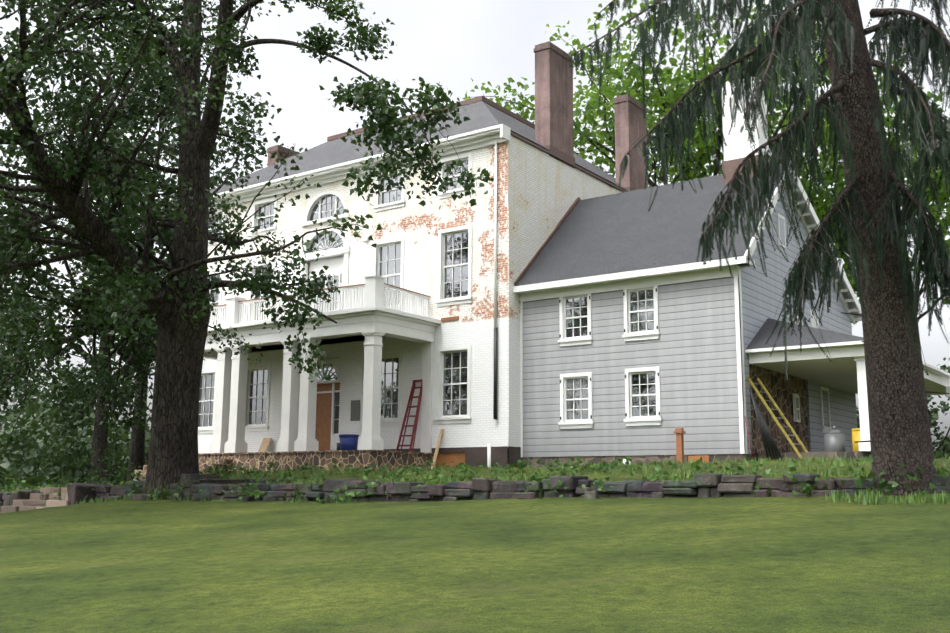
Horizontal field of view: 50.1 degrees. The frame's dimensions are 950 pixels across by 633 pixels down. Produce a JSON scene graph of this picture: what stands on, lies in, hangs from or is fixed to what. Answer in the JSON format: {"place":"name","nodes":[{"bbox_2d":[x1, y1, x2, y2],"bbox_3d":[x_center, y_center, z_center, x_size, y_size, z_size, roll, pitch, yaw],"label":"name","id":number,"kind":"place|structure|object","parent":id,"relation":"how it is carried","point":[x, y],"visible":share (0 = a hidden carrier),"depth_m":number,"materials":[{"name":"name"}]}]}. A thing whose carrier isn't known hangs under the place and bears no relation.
{"place":"outdoors","nodes":[
{"label":"outdoors","id":0,"kind":"place"},
{"bbox_2d":[0,458,949,632],"bbox_3d":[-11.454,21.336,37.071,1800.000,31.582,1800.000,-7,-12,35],"label":"ground","id":1,"kind":"structure","parent":0,"point":[778,564],"depth_m":10.45,"materials":[{"name":"green plant"}]},
{"bbox_2d":[0,487,70,512],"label":"stone steps","id":2,"kind":"structure","parent":1,"relation":"on","point":[36,501],"depth_m":29.26,"materials":[{"name":"stone"}]},
{"bbox_2d":[0,334,134,439],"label":"tree","id":3,"kind":"object","parent":1,"relation":"on","point":[54,379],"visible":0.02,"depth_m":73.97,"materials":[{"name":"green plant"}]},
{"bbox_2d":[0,290,154,447],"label":"tree leaves","id":4,"kind":"object","parent":3,"relation":"attached to","point":[11,383],"visible":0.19,"depth_m":73.18,"materials":[{"name":"green plant"}]},
{"bbox_2d":[0,390,150,490],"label":"hedge","id":5,"kind":"object","parent":1,"relation":"on","point":[31,477],"visible":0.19,"depth_m":51.50,"materials":[{"name":"green plant"}]},
{"bbox_2d":[1,74,178,482],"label":"tree","id":6,"kind":"object","parent":1,"relation":"on","point":[99,442],"visible":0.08,"depth_m":43.01,"materials":[{"name":"brown plant"}]},
{"bbox_2d":[0,42,216,361],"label":"tree leaves","id":7,"kind":"object","parent":6,"relation":"attached to","point":[169,231],"visible":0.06,"depth_m":43.95,"materials":[{"name":"green plant"}]},
{"bbox_2d":[2,78,263,480],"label":"tree","id":8,"kind":"object","parent":1,"relation":"on","point":[137,452],"visible":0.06,"depth_m":46.78,"materials":[{"name":"brown plant"}]},
{"bbox_2d":[0,26,281,369],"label":"tree leaves","id":9,"kind":"object","parent":8,"relation":"on","point":[231,124],"visible":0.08,"depth_m":47.08,"materials":[{"name":"green plant"}]},
{"bbox_2d":[0,0,493,499],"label":"maple","id":10,"kind":"object","parent":1,"relation":"on","point":[375,100],"depth_m":26.43,"materials":[{"name":"green plant"}]},
{"bbox_2d":[133,450,433,479],"bbox_3d":[-6.567,5.092,33.736,9.980,1.100,4.190,-7,-12,35],"label":"porch base","id":11,"kind":"object","parent":1,"relation":"on","point":[393,460],"visible":0.25,"depth_m":31.91,"materials":[{"name":"stone"}]},
{"bbox_2d":[258,438,270,451],"bbox_3d":[-7.650,4.726,36.863,0.400,0.660,0.334,-7,-12,35],"label":"plywood board","id":12,"kind":"object","parent":11,"relation":"on","point":[264,445],"visible":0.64,"depth_m":36.88,"materials":[{"name":"brown wood"}]},
{"bbox_2d":[209,330,432,452],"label":"porch columns","id":13,"kind":"structure","parent":11,"relation":"on","point":[230,404],"depth_m":32.83,"materials":[{"name":"white wood"}]},
{"bbox_2d":[203,274,440,359],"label":"balcony","id":14,"kind":"structure","parent":13,"relation":"on","point":[373,312],"depth_m":32.65,"materials":[{"name":"white wood"}]},
{"bbox_2d":[339,434,358,449],"bbox_3d":[-4.120,4.155,33.168,0.660,0.590,0.660,-7,-12,35],"label":"blue bin","id":15,"kind":"object","parent":11,"relation":"on","point":[348,441],"visible":0.83,"depth_m":32.93,"materials":[{"name":"blue plastic"}]},
{"bbox_2d":[396,379,422,451],"bbox_3d":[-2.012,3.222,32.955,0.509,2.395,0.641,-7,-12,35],"label":"step ladder","id":16,"kind":"object","parent":11,"relation":"on","point":[420,380],"visible":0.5,"depth_m":32.95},
{"bbox_2d":[198,135,635,468],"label":"walls","id":17,"kind":"structure","parent":1,"relation":"on","point":[539,192],"depth_m":33.62,"materials":[{"name":"brick"}]},
{"bbox_2d":[304,187,347,374],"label":"arch spandrels","id":18,"kind":"object","parent":17,"relation":"attached to","point":[334,265],"visible":0.42,"depth_m":36.82,"materials":[{"name":"paint"}]},
{"bbox_2d":[198,124,510,449],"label":"white trim","id":19,"kind":"structure","parent":17,"relation":"attached to","point":[481,138],"depth_m":35.44,"materials":[{"name":"paint"}]},
{"bbox_2d":[315,383,339,450],"bbox_3d":[-5.355,3.634,36.021,1.900,2.520,0.050,-7,-12,35],"label":"entrance door","id":20,"kind":"structure","parent":19,"relation":"attached to","point":[323,419],"depth_m":36.00,"materials":[{"name":"brown wood"}]},
{"bbox_2d":[210,96,626,209],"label":"roof","id":21,"kind":"structure","parent":19,"relation":"on","point":[484,112],"depth_m":38.47,"materials":[{"name":"stone"}]},
{"bbox_2d":[267,41,647,229],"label":"chimneys","id":22,"kind":"object","parent":21,"relation":"on","point":[554,133],"visible":0.46,"depth_m":36.08,"materials":[{"name":"red brick"}]},
{"bbox_2d":[198,160,798,433],"bbox_3d":[-0.422,-0.578,34.502,23.385,8.920,6.141,-2,-10,15],"label":"window glass","id":23,"kind":"object","parent":19,"relation":"attached to","point":[456,355],"visible":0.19,"depth_m":33.53,"materials":[{"name":"grey glass"}]},
{"bbox_2d":[511,132,627,191],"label":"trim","id":24,"kind":"structure","parent":19,"relation":"on","point":[563,160],"depth_m":35.47,"materials":[{"name":"white wood"}]},
{"bbox_2d":[350,400,359,420],"bbox_3d":[-4.105,3.222,34.864,0.400,0.700,0.035,-7,-12,35],"label":"plaque","id":25,"kind":"object","parent":17,"relation":"attached to","point":[355,410],"visible":0.93,"depth_m":34.84,"materials":[{"name":"grey metal"}]},
{"bbox_2d":[435,452,464,467],"bbox_3d":[-0.778,4.569,32.341,1.300,0.500,0.040,-7,-12,35],"label":"plywood board","id":26,"kind":"object","parent":17,"relation":"attached to","point":[447,458],"visible":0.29,"depth_m":32.33,"materials":[{"name":"brown wood"}]},
{"bbox_2d":[441,316,458,321],"bbox_3d":[-0.814,0.078,33.014,0.720,0.120,0.030,-7,-12,35],"label":"exposed brick","id":27,"kind":"object","parent":17,"relation":"attached to","point":[450,318],"visible":0.93,"depth_m":32.99,"materials":[{"name":"orange brick"}]},
{"bbox_2d":[493,142,497,418],"bbox_3d":[0.657,-1.226,32.088,0.112,8.900,0.114,-2,-10,13],"label":"downpipe","id":28,"kind":"object","parent":17,"relation":"attached to","point":[495,244],"depth_m":32.01,"materials":[{"name":"white metal"}]},
{"bbox_2d":[431,429,443,468],"bbox_3d":[-1.205,4.240,32.098,0.100,1.419,0.771,-4,-11,24],"label":"plank","id":29,"kind":"object","parent":1,"relation":"on","point":[438,445],"visible":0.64,"depth_m":32.14,"materials":[{"name":"brown wood"}]},
{"bbox_2d":[0,451,947,507],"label":"weeds","id":30,"kind":"object","parent":1,"relation":"on","point":[351,495],"visible":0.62,"depth_m":23.06,"materials":[{"name":"green plant"}]},
{"bbox_2d":[0,473,949,511],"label":"retaining wall stones","id":31,"kind":"object","parent":1,"relation":"on","point":[211,486],"visible":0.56,"depth_m":21.16,"materials":[{"name":"grey stone"}]},
{"bbox_2d":[1,453,949,504],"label":"grass tufts","id":32,"kind":"object","parent":1,"relation":"on","point":[869,497],"visible":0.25,"depth_m":21.70,"materials":[{"name":"green plant"}]},
{"bbox_2d":[487,444,490,467],"bbox_3d":[0.428,4.415,30.735,0.102,1.120,0.102,6,-11,-31],"label":"pvc pipe","id":33,"kind":"object","parent":1,"relation":"on","point":[488,455],"visible":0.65,"depth_m":30.73,"materials":[{"name":"white plastic"}]},
{"bbox_2d":[674,428,685,462],"bbox_3d":[5.011,3.234,24.839,0.220,1.000,0.220,-7,-12,35],"label":"bollard post","id":34,"kind":"object","parent":1,"relation":"on","point":[679,432],"visible":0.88,"depth_m":24.80,"materials":[{"name":"brown wood"}]},
{"bbox_2d":[462,0,908,210],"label":"tree","id":35,"kind":"object","parent":1,"relation":"on","point":[654,183],"visible":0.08,"depth_m":55.54,"materials":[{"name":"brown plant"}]},
{"bbox_2d":[513,166,861,456],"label":"wing trim","id":36,"kind":"structure","parent":1,"relation":"on","point":[625,282],"depth_m":30.18,"materials":[{"name":"white wood"}]},
{"bbox_2d":[744,416,753,458],"bbox_3d":[7.330,3.258,27.187,0.032,1.207,0.329,4,-10,-20],"label":"wooden plank","id":37,"kind":"object","parent":36,"relation":"attached to","point":[749,437],"visible":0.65,"depth_m":27.18,"materials":[{"name":"wood"}]},
{"bbox_2d":[688,455,708,462],"bbox_3d":[6.184,4.029,28.095,0.600,0.370,0.040,-7,-12,35],"label":"wing board","id":38,"kind":"object","parent":1,"relation":"on","point":[704,457],"visible":0.43,"depth_m":28.09,"materials":[{"name":"orange wood"}]},
{"bbox_2d":[568,0,949,495],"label":"spruce","id":39,"kind":"object","parent":1,"relation":"on","point":[917,58],"depth_m":15.56,"materials":[{"name":"green plant"}]},
{"bbox_2d":[749,389,781,459],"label":"black pipes","id":40,"kind":"object","parent":1,"relation":"on","point":[768,439],"visible":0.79,"depth_m":27.48,"materials":[{"name":"black plastic"}]},
{"bbox_2d":[758,451,870,460],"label":"porch floor","id":41,"kind":"structure","parent":1,"relation":"on","point":[858,454],"depth_m":27.09,"materials":[{"name":"grey concrete"}]},
{"bbox_2d":[747,377,807,458],"bbox_3d":[8.312,2.769,27.762,1.673,2.258,0.380,-2,-10,14],"label":"yellow ladder","id":42,"kind":"object","parent":41,"relation":"on","point":[775,418],"visible":0.88,"depth_m":27.77,"materials":[{"name":"metal"}]},
{"bbox_2d":[824,426,845,451],"bbox_3d":[9.760,3.434,27.587,0.540,0.920,0.540,-7,-12,35],"label":"grey tank","id":43,"kind":"object","parent":41,"relation":"on","point":[834,439],"visible":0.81,"depth_m":27.38,"materials":[{"name":"grey metal"}]},
{"bbox_2d":[745,341,949,450],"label":"porch","id":44,"kind":"object","parent":41,"relation":"on","point":[845,369],"visible":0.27,"depth_m":27.93,"materials":[{"name":"white wood"}]},
{"bbox_2d":[745,318,863,349],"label":"porch roof","id":45,"kind":"structure","parent":44,"relation":"on","point":[761,337],"depth_m":27.89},
{"bbox_2d":[851,428,860,451],"bbox_3d":[10.351,3.395,27.037,0.620,0.820,0.620,-7,-12,35],"label":"yellow barrel","id":46,"kind":"object","parent":41,"relation":"on","point":[856,436],"visible":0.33,"depth_m":26.93,"materials":[{"name":"yellow plastic"}]},
{"bbox_2d":[696,54,949,319],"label":"tree","id":47,"kind":"object","parent":1,"relation":"on","point":[920,294],"depth_m":52.95,"materials":[{"name":"green plant"}]},
{"bbox_2d":[662,29,949,326],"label":"tulip tree leaves","id":48,"kind":"object","parent":47,"relation":"attached to","point":[941,196],"visible":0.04,"depth_m":53.37,"materials":[{"name":"green plant"}]},
{"bbox_2d":[857,409,949,450],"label":"shrub","id":49,"kind":"object","parent":1,"relation":"on","point":[941,443],"depth_m":107.16,"materials":[{"name":"green plant"}]},
{"bbox_2d":[856,357,949,458],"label":"tree leaves","id":50,"kind":"object","parent":49,"relation":"attached to","point":[945,445],"visible":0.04,"depth_m":110.72,"materials":[{"name":"green plant"}]},
{"bbox_2d":[946,386,949,397],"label":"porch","id":51,"kind":"object","parent":1,"relation":"on","point":[948,390],"visible":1,"depth_m":33.79,"materials":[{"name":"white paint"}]},
{"bbox_2d":[0,0,949,458],"label":"sky","id":52,"kind":"structure","parent":0,"point":[450,43],"materials":[{"name":"white"}]},
{"bbox_2d":[522,189,856,466],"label":"wing walls","id":53,"kind":"structure","parent":0,"point":[691,351],"depth_m":29.85,"materials":[{"name":"grey wood"}]},
{"bbox_2d":[514,164,781,285],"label":"wing roof","id":54,"kind":"structure","parent":53,"relation":"on","point":[616,233],"depth_m":31.95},
{"bbox_2d":[514,197,580,284],"bbox_3d":[2.476,-2.589,34.067,0.100,3.879,4.201,-7,-12,35],"label":"roof flashing","id":55,"kind":"object","parent":54,"relation":"on","point":[554,231],"visible":0.71,"depth_m":33.96,"materials":[{"name":"metal"}]},
{"bbox_2d":[722,77,769,182],"bbox_3d":[8.682,-5.717,32.614,1.250,3.700,1.000,-7,-12,35],"label":"chimney","id":56,"kind":"object","parent":54,"relation":"on","point":[737,149],"visible":0.25,"depth_m":32.31,"materials":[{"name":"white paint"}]}
]}

